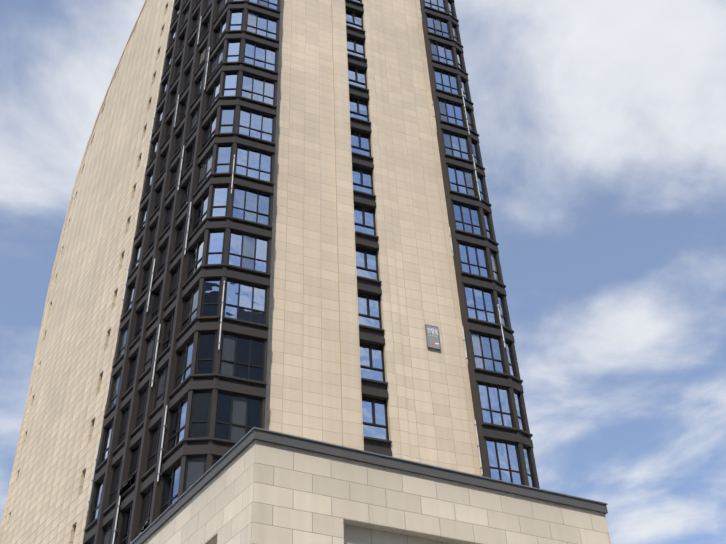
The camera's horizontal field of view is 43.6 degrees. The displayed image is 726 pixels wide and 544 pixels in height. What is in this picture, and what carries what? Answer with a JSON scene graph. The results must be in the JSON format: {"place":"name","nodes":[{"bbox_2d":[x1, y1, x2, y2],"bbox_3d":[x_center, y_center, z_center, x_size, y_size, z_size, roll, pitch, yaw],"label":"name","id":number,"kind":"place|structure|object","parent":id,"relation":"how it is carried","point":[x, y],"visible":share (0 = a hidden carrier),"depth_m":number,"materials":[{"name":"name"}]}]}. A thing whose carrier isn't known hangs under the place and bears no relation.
{"place":"outdoors","nodes":[
{"label":"outdoors","id":0,"kind":"place"},
{"bbox_2d":[0,0,725,543],"label":"sky","id":1,"kind":"structure","parent":0,"point":[601,124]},
{"bbox_3d":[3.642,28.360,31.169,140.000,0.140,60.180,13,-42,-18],"label":"pavement","id":2,"kind":"structure","parent":0,"visible":0},
{"bbox_2d":[130,427,611,543],"bbox_3d":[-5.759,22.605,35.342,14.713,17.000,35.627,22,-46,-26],"label":"podium","id":3,"kind":"object","parent":2,"relation":"on","point":[254,485],"visible":1,"depth_m":28.25,"materials":[{"name":"stone"}]},
{"bbox_2d":[0,0,539,543],"bbox_3d":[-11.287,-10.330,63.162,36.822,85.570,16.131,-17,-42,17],"label":"tower","id":4,"kind":"structure","parent":3,"relation":"on","point":[278,216],"depth_m":47.72,"materials":[{"name":"beige stone"}]},
{"bbox_2d":[425,324,440,349],"bbox_3d":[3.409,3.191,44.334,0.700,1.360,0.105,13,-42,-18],"label":"sign","id":5,"kind":"object","parent":4,"relation":"attached to","point":[432,337],"visible":0.98,"depth_m":44.28,"materials":[{"name":"grey metal"}]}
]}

